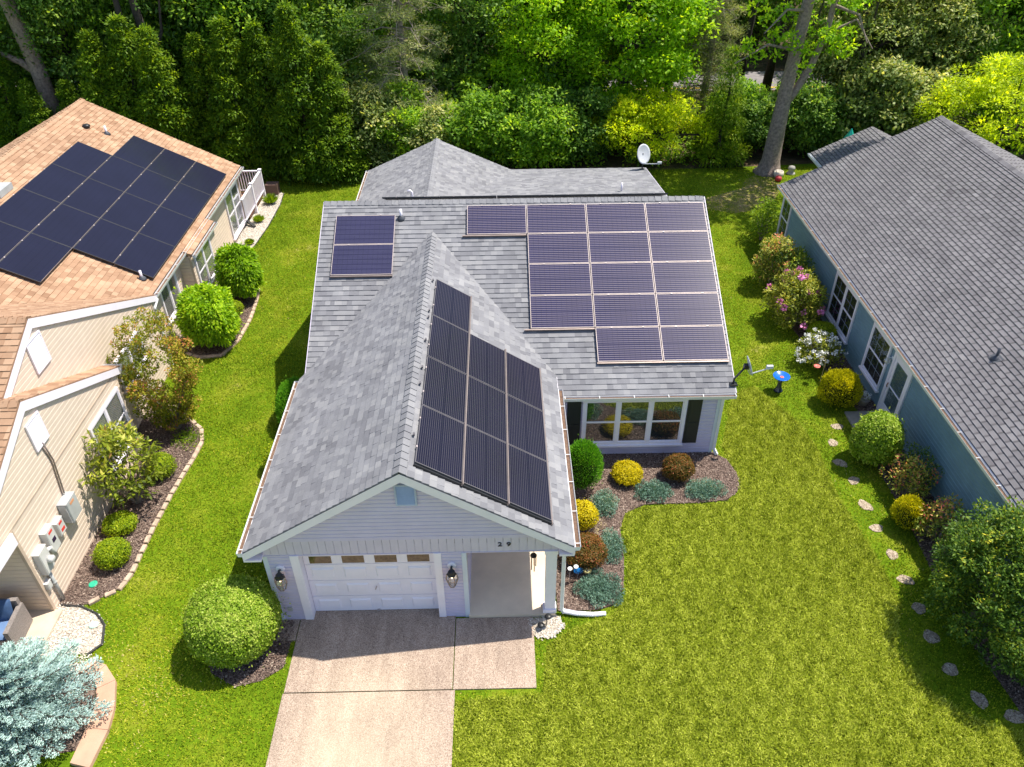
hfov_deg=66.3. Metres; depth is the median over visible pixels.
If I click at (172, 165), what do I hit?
solar panel
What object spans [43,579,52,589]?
junction box
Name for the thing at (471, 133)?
understory tree
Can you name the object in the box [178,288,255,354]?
mulch bed
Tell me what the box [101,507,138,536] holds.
boxwood
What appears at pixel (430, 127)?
understory tree
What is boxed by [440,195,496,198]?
solar panel
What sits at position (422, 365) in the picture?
mounting bracket
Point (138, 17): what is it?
bare trunk
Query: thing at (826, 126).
understory tree
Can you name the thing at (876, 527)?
stepping stone
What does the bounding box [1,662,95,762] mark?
mulch bed
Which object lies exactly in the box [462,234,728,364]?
mounting rail
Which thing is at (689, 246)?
solar panel
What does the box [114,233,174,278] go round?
solar panel
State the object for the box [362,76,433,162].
understory tree
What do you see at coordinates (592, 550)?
barberry
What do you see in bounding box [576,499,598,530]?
spirea
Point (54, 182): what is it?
solar panel
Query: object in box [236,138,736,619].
gray house
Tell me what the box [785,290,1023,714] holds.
mulch bed
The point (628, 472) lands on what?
spirea
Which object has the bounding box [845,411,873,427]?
doorstep
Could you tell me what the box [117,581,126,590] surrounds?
edging brick
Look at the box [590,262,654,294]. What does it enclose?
solar panel
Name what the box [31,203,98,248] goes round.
solar panel
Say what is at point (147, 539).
edging brick
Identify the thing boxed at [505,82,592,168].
understory tree
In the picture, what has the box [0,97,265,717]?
tan house
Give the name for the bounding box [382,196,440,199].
solar panel
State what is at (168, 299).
window
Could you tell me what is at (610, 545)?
juniper
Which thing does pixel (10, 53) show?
forest tree
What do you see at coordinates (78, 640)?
valve cover
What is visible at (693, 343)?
solar panel
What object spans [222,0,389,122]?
forest tree
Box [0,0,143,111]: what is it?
forest tree
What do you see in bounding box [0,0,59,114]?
oak tree
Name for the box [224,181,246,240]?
window
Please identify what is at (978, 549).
holly
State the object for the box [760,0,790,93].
bare trunk
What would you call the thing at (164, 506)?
edging brick
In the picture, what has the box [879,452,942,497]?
photinia
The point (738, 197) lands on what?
bare earth
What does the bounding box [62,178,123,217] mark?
solar panel
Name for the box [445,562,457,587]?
wall lantern
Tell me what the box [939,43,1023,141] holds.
understory tree
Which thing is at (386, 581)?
garage door
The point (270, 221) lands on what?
plastic edging
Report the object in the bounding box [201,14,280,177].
arborvitae
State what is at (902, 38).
forest tree
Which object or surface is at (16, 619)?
armchair
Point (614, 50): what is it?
forest tree
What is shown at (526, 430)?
solar panel
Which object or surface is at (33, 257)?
solar panel
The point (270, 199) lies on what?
ornamental grass
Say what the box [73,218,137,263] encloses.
solar panel
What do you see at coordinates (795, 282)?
rhododendron
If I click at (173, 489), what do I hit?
edging brick
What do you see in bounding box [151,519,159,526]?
edging brick
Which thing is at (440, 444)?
solar panel
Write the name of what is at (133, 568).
edging brick
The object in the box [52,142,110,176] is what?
solar panel
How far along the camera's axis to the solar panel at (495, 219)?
22.80 m
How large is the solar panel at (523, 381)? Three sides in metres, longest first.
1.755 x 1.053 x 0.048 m
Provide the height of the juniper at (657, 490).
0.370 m
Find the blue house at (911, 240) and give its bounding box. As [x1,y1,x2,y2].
[775,115,1023,637]
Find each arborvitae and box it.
[0,49,35,147]
[16,78,54,134]
[54,78,80,111]
[74,28,137,121]
[103,12,181,139]
[133,22,208,149]
[180,32,246,163]
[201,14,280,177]
[237,18,303,181]
[266,0,347,186]
[296,39,372,186]
[569,434,603,489]
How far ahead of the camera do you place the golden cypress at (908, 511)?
19.09 m
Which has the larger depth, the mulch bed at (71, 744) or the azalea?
the azalea
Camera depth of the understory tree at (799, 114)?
37.70 m
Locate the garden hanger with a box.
[814,356,825,380]
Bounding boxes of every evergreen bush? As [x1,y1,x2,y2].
[262,441,272,468]
[274,373,299,423]
[804,320,837,348]
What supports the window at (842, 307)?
in the blue house at (911, 240)
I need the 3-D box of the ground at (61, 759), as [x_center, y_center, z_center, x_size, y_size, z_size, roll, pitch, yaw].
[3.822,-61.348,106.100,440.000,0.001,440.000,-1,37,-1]
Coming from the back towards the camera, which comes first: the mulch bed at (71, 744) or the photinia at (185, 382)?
the photinia at (185, 382)
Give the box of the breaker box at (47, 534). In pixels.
[38,523,60,553]
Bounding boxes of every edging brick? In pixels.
[88,596,100,605]
[104,589,116,597]
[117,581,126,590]
[123,572,133,581]
[129,564,137,572]
[134,554,142,562]
[139,544,147,552]
[143,535,151,543]
[148,527,155,534]
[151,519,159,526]
[156,510,163,518]
[161,502,168,510]
[165,494,172,501]
[169,486,177,494]
[174,479,181,486]
[178,472,185,479]
[183,465,190,472]
[187,458,194,465]
[191,452,197,458]
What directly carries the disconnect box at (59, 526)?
attached to the tan house at (62, 389)
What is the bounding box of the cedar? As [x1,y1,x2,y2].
[688,44,751,168]
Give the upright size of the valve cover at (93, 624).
0.062 m
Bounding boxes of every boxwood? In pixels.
[89,536,131,570]
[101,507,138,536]
[142,449,177,480]
[233,300,245,313]
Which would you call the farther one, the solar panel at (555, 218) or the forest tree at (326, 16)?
the forest tree at (326, 16)
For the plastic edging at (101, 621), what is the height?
0.060 m
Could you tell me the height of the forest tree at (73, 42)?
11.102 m
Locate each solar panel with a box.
[0,188,59,231]
[0,221,29,259]
[0,233,71,282]
[22,163,87,202]
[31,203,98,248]
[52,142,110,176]
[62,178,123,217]
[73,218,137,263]
[89,155,144,192]
[101,192,158,231]
[113,135,164,168]
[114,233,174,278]
[125,169,178,205]
[139,206,193,246]
[147,149,195,181]
[161,183,210,219]
[179,161,225,195]
[331,244,393,275]
[333,214,395,244]
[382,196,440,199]
[414,405,464,482]
[421,356,466,423]
[427,314,468,374]
[432,279,470,332]
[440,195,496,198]
[464,425,507,501]
[466,376,506,442]
[467,204,526,234]
[469,334,505,392]
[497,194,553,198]
[506,352,542,410]
[507,395,546,461]
[508,444,551,520]
[527,204,586,233]
[528,233,589,263]
[529,263,591,295]
[530,294,593,328]
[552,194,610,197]
[586,203,647,232]
[588,232,650,262]
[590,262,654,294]
[593,293,658,327]
[595,326,662,361]
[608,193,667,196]
[645,202,707,231]
[648,231,712,261]
[652,261,717,293]
[656,292,722,326]
[660,325,728,360]
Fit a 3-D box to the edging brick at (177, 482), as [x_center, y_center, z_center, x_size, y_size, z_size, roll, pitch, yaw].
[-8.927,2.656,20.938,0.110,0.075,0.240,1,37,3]
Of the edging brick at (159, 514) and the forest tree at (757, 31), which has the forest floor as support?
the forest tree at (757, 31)
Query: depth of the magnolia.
19.30 m
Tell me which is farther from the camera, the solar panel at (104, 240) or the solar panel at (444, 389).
the solar panel at (104, 240)
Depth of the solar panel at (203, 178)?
30.08 m
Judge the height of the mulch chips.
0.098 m
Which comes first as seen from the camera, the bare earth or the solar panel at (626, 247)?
the solar panel at (626, 247)
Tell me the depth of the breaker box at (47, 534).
17.27 m
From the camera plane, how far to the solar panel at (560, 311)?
21.42 m
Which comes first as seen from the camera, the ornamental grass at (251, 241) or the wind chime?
the wind chime
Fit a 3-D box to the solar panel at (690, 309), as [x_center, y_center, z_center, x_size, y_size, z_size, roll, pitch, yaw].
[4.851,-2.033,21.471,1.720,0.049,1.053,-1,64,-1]
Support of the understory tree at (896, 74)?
on the forest floor
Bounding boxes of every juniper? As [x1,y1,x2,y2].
[572,566,625,608]
[589,488,619,518]
[601,527,626,564]
[633,478,673,502]
[684,477,728,501]
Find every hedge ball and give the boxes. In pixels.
[172,565,290,671]
[847,408,911,467]
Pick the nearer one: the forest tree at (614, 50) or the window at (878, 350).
the window at (878, 350)
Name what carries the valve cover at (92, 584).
on the mulch bed at (139, 545)
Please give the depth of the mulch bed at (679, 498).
20.44 m
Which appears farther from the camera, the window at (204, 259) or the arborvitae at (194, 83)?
the arborvitae at (194, 83)
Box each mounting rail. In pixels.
[0,149,194,280]
[330,275,392,277]
[413,463,552,524]
[461,296,552,525]
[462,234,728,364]
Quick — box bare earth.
[705,175,778,212]
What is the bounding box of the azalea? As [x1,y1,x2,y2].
[793,327,848,368]
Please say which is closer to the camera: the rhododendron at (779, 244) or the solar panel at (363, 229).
the solar panel at (363, 229)
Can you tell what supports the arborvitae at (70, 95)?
on the forest floor
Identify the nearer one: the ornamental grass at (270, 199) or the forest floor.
the ornamental grass at (270, 199)
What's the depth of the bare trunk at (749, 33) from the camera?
44.63 m
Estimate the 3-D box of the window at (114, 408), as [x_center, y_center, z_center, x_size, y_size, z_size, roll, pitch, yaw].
[-10.346,1.272,20.367,0.110,1.660,1.810,-1,37,-1]
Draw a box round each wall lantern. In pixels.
[274,565,286,590]
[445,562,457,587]
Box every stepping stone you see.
[828,439,837,445]
[830,424,843,429]
[832,459,846,466]
[848,476,859,484]
[858,499,872,510]
[869,524,882,531]
[886,549,897,559]
[896,575,914,584]
[911,602,925,613]
[923,629,940,643]
[941,663,957,675]
[970,690,987,708]
[1004,709,1023,722]
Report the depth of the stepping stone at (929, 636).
16.97 m
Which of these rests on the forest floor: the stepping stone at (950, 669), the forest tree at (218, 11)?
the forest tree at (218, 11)
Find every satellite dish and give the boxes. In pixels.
[637,144,661,169]
[729,356,773,386]
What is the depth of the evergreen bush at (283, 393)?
22.32 m
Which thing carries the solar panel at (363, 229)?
attached to the gray house at (353, 508)
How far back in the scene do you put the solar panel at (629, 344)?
20.96 m
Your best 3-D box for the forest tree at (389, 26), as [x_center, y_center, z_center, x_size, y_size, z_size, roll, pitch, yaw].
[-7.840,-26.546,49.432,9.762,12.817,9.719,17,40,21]
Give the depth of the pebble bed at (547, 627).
17.20 m
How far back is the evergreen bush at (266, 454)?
20.93 m
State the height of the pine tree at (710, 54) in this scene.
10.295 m
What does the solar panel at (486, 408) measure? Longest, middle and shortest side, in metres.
1.755 x 1.053 x 0.049 m
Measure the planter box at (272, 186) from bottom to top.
0.500 m
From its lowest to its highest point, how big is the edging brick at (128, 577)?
0.075 m
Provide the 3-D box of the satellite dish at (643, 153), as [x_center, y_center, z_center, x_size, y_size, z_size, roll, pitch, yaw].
[5.592,-9.111,31.694,1.021,1.049,0.608,10,38,14]
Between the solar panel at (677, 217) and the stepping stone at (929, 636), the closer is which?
the stepping stone at (929, 636)
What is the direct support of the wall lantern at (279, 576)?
attached to the gray house at (353, 508)
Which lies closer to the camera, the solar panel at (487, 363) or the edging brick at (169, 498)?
the solar panel at (487, 363)
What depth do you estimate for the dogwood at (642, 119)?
36.92 m
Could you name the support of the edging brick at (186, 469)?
on the ground at (61, 759)
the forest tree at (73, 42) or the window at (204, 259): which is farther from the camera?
the forest tree at (73, 42)
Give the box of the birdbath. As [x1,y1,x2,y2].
[773,371,789,392]
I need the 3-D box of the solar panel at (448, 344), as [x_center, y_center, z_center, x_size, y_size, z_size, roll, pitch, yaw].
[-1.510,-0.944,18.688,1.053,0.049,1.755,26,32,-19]
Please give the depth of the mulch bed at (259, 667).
16.48 m
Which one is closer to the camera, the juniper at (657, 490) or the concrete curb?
the concrete curb
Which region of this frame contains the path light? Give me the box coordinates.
[537,613,551,627]
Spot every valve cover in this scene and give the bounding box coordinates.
[75,638,81,646]
[88,580,97,587]
[89,621,98,628]
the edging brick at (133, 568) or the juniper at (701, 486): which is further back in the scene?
the juniper at (701, 486)
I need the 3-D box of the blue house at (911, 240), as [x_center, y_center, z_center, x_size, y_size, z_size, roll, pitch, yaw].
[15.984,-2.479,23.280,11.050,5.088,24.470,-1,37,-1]
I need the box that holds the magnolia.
[78,419,169,507]
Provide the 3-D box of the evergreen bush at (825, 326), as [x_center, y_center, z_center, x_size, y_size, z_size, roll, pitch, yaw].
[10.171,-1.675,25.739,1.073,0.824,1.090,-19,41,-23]
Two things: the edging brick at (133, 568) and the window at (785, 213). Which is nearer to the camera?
the edging brick at (133, 568)
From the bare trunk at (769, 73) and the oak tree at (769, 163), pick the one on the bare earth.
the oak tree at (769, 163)
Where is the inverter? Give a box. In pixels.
[56,491,81,522]
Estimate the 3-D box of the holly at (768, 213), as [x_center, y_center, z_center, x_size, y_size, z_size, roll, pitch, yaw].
[10.204,-6.611,31.552,1.213,1.870,1.679,5,37,8]
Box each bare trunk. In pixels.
[112,0,141,88]
[129,0,170,106]
[663,7,672,105]
[737,0,758,84]
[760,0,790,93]
[794,0,824,102]
[858,0,879,72]
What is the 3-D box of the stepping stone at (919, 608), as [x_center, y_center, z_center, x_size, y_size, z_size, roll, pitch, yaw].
[9.120,5.034,17.575,0.294,0.012,0.335,21,42,26]
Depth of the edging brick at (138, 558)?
18.82 m
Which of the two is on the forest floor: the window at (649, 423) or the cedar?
the cedar
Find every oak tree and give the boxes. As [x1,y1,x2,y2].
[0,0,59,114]
[735,0,880,177]
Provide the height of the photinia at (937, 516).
1.343 m
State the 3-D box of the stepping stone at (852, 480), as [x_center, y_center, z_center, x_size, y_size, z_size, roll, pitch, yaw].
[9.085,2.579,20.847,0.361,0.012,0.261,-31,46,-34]
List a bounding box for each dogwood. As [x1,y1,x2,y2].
[586,85,718,162]
[911,51,1023,151]
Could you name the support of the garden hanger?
on the ground at (61, 759)
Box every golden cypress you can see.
[816,366,865,409]
[890,493,927,529]
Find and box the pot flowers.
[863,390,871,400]
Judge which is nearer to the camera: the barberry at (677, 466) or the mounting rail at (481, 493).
the mounting rail at (481, 493)
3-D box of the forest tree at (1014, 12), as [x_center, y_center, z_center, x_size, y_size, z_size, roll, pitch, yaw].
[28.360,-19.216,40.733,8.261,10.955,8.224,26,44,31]
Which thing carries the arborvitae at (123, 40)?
on the forest floor
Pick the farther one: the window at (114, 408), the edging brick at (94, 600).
the window at (114, 408)
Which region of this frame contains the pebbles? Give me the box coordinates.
[527,614,564,640]
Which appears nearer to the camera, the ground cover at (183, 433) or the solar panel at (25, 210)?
the ground cover at (183, 433)
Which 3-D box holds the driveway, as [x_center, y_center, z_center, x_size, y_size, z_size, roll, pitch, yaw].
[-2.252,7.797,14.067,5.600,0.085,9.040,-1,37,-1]
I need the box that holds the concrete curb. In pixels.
[70,661,116,766]
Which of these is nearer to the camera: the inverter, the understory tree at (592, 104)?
the inverter
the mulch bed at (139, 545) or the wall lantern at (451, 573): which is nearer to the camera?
the wall lantern at (451, 573)
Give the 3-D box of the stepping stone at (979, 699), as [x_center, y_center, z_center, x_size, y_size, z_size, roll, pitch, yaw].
[9.423,6.367,15.796,0.287,0.012,0.411,-7,37,-8]
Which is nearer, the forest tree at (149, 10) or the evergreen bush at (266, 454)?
the evergreen bush at (266, 454)
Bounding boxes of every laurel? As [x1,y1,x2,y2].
[172,281,245,347]
[209,240,267,298]
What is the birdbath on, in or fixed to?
on the ground at (61, 759)
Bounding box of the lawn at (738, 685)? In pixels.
[453,386,1023,766]
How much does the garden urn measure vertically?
0.300 m
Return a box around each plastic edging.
[61,604,105,654]
[253,193,283,247]
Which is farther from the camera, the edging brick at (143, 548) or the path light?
the edging brick at (143, 548)
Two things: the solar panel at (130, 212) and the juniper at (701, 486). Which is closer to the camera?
the juniper at (701, 486)
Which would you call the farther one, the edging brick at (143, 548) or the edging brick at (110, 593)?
the edging brick at (143, 548)
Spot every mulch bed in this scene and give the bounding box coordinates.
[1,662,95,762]
[58,384,199,605]
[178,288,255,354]
[210,633,290,685]
[556,452,738,611]
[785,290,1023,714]
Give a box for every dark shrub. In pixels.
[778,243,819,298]
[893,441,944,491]
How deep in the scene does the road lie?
50.40 m
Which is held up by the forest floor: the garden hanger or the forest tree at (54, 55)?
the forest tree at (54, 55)
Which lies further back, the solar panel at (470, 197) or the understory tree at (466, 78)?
the understory tree at (466, 78)
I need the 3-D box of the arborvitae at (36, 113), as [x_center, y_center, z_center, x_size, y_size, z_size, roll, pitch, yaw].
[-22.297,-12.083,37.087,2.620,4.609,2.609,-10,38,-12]
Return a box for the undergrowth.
[276,81,1023,168]
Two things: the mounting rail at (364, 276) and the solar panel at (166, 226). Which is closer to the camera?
the mounting rail at (364, 276)
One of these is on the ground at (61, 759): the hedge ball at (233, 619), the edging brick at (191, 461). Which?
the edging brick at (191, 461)
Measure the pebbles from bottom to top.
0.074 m
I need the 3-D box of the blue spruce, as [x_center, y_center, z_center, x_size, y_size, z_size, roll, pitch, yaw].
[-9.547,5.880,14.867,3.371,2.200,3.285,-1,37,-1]
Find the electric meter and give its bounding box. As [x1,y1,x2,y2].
[31,544,64,599]
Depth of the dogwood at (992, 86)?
33.49 m
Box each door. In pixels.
[302,554,438,610]
[876,352,912,416]
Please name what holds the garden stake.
on the mulch bed at (679, 498)
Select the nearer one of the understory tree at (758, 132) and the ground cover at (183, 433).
the ground cover at (183, 433)
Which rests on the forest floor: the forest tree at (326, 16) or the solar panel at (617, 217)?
the forest tree at (326, 16)
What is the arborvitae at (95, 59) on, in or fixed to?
on the forest floor
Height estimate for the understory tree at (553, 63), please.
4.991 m
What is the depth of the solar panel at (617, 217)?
22.83 m
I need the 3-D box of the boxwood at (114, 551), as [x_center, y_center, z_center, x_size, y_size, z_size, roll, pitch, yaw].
[-9.488,3.963,18.575,0.894,0.683,0.971,-1,37,-1]
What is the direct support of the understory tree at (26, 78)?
on the forest floor
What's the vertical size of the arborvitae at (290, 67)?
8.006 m
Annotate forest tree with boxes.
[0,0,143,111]
[0,4,78,89]
[0,14,24,98]
[31,0,201,97]
[70,0,263,142]
[142,0,257,108]
[157,0,326,104]
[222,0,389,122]
[258,0,367,75]
[321,0,474,81]
[365,0,434,59]
[405,0,555,95]
[476,0,617,98]
[513,0,661,84]
[551,0,724,141]
[608,0,721,104]
[719,0,801,51]
[785,0,942,102]
[790,0,944,81]
[850,0,1020,100]
[924,0,1023,75]
[996,0,1023,53]
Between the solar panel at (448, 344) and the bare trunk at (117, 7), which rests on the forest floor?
the bare trunk at (117, 7)
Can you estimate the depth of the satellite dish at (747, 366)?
20.44 m
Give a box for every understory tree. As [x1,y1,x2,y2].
[8,64,77,128]
[327,79,411,169]
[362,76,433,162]
[367,50,478,112]
[397,100,468,151]
[430,81,516,165]
[447,49,532,137]
[474,84,548,168]
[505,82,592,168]
[530,52,607,122]
[542,83,630,166]
[706,73,770,140]
[731,90,794,154]
[759,71,845,155]
[793,92,879,151]
[830,53,937,142]
[873,64,982,135]
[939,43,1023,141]
[975,73,1023,146]
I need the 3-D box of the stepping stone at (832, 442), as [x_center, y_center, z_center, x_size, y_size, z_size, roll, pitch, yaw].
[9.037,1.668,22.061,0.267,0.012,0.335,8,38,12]
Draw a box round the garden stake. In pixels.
[568,565,582,581]
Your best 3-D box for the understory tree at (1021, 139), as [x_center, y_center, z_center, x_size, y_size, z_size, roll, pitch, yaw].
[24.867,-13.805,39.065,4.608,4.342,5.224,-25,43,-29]
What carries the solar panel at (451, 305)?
attached to the mounting rail at (462, 483)
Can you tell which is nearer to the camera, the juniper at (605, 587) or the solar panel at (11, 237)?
the juniper at (605, 587)
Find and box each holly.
[749,196,781,240]
[921,495,1023,686]
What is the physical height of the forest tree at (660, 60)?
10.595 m
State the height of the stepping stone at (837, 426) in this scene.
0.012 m
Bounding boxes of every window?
[88,387,135,473]
[114,330,148,393]
[159,272,180,324]
[194,238,215,284]
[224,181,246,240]
[581,400,687,447]
[775,197,791,238]
[824,271,859,344]
[858,322,892,392]
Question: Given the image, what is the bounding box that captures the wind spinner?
[843,129,853,138]
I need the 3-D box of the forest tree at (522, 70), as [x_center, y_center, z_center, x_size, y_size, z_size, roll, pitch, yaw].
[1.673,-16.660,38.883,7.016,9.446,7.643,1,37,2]
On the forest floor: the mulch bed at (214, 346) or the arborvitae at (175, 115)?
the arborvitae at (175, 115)
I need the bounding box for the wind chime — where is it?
[530,552,536,571]
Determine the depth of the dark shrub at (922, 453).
20.14 m
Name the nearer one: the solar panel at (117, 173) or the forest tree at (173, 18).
the solar panel at (117, 173)
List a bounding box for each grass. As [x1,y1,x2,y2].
[244,238,254,243]
[253,214,264,221]
[260,192,278,203]
[586,517,606,533]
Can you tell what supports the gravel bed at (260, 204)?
on the ground at (61, 759)
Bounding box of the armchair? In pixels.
[0,597,32,650]
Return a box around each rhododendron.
[750,232,805,284]
[758,265,830,329]
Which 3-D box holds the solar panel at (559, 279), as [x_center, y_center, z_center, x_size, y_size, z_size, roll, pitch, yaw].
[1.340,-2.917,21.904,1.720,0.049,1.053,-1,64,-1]
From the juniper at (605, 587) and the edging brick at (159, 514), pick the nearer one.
the juniper at (605, 587)
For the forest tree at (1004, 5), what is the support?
on the forest floor
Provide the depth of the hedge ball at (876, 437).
20.50 m
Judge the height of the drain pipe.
0.183 m
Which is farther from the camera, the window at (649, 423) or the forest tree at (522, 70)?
the forest tree at (522, 70)
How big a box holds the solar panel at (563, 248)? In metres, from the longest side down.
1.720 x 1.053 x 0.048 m
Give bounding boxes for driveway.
[266,608,535,766]
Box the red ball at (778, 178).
[775,176,781,181]
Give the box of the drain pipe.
[563,608,605,616]
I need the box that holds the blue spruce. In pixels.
[0,635,113,766]
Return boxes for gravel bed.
[42,606,102,654]
[236,193,282,247]
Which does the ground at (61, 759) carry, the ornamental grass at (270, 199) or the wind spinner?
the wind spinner
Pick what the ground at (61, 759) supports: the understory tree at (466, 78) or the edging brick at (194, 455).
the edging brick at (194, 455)
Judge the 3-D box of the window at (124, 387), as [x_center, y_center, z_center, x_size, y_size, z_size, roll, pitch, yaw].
[-10.861,-0.665,22.403,0.110,1.060,1.810,-1,37,-1]
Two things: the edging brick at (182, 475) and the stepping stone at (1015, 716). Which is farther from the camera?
the edging brick at (182, 475)
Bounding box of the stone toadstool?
[786,165,794,174]
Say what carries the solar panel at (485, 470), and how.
attached to the mounting rail at (462, 483)
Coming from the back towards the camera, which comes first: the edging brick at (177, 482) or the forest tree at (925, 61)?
the forest tree at (925, 61)
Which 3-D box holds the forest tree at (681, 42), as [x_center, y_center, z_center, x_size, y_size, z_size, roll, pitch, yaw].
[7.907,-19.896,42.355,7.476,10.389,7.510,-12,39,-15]
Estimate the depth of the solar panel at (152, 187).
28.07 m
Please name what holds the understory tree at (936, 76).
on the forest floor
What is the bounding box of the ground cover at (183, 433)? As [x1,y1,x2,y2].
[170,424,206,450]
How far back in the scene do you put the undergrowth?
38.89 m
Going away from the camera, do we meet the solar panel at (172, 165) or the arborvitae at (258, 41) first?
the solar panel at (172, 165)
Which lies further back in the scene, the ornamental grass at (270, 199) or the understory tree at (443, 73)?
the understory tree at (443, 73)
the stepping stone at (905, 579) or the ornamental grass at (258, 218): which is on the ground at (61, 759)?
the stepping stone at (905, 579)
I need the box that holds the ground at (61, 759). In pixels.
[1,163,1023,766]
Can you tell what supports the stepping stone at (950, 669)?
on the ground at (61, 759)
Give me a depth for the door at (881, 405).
22.07 m
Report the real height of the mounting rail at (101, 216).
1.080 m
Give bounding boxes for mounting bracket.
[413,279,433,435]
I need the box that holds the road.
[74,70,839,93]
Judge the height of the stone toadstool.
0.400 m
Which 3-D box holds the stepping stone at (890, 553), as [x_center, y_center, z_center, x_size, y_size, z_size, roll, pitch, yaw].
[9.133,4.104,18.815,0.267,0.012,0.336,1,37,2]
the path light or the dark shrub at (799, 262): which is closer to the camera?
the path light
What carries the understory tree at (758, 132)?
on the forest floor
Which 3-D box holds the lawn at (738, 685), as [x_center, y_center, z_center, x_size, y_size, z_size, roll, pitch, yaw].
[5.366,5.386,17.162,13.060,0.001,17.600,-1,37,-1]
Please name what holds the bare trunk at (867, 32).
on the forest floor
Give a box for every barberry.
[558,529,607,570]
[662,451,697,482]
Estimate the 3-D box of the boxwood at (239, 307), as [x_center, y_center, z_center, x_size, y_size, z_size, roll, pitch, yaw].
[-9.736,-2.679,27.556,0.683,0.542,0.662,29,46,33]
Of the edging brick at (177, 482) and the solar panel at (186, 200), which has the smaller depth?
the edging brick at (177, 482)
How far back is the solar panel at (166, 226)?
26.73 m
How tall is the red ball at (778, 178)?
0.270 m
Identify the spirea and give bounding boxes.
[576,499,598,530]
[610,458,643,485]
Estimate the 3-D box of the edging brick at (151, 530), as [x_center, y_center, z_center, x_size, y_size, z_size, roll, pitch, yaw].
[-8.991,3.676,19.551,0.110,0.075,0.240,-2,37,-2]
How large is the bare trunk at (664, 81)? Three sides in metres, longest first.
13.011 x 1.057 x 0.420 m
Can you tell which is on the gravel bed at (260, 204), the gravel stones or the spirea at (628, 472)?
the gravel stones
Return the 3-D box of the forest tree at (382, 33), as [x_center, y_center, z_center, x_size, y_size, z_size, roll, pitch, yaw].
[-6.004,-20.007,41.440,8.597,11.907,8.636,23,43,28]
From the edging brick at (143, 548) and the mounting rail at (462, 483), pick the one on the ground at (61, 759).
the edging brick at (143, 548)
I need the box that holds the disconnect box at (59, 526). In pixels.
[52,516,66,536]
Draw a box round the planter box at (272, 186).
[264,181,280,194]
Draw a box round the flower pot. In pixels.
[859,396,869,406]
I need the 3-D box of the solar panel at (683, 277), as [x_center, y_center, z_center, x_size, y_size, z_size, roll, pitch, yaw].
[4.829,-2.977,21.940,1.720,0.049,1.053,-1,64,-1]
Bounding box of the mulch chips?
[58,292,1023,713]
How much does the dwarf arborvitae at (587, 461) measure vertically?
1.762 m
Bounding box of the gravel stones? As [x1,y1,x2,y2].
[40,191,282,679]
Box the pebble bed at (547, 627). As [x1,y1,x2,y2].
[534,617,561,637]
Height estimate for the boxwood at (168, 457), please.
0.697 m
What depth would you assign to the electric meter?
17.11 m
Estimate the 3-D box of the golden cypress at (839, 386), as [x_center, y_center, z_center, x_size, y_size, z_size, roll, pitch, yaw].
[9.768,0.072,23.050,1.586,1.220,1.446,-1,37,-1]
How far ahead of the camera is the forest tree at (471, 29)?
38.54 m
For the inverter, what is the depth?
18.00 m
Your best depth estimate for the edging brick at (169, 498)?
20.44 m
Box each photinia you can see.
[106,306,204,431]
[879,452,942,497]
[912,493,971,549]
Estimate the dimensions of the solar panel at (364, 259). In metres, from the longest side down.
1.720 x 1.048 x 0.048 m
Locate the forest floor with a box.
[17,0,1023,176]
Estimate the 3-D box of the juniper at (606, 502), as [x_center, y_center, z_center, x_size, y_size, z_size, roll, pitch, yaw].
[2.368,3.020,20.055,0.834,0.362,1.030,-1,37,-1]
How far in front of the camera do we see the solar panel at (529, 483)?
16.48 m
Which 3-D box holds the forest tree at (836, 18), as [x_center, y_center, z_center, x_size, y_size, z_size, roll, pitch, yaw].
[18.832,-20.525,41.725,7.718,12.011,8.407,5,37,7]
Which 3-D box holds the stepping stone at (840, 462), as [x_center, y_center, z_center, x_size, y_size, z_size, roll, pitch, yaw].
[8.958,2.165,21.401,0.412,0.012,0.284,19,41,24]
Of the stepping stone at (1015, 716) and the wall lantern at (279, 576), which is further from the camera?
the wall lantern at (279, 576)
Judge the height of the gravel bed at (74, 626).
0.001 m
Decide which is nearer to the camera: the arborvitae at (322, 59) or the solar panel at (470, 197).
the solar panel at (470, 197)
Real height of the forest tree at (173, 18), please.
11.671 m
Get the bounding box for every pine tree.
[335,0,455,152]
[670,0,750,116]
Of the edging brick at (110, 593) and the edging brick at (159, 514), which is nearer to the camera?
the edging brick at (110, 593)
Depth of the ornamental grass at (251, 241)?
32.01 m
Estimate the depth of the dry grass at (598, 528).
19.42 m
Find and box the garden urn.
[773,169,783,176]
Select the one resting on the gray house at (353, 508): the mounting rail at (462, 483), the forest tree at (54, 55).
the mounting rail at (462, 483)
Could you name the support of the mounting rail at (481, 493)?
attached to the gray house at (353, 508)
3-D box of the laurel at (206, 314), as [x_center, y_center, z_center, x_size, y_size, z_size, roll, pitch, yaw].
[-9.931,-2.267,25.618,2.167,2.334,2.185,-1,37,-1]

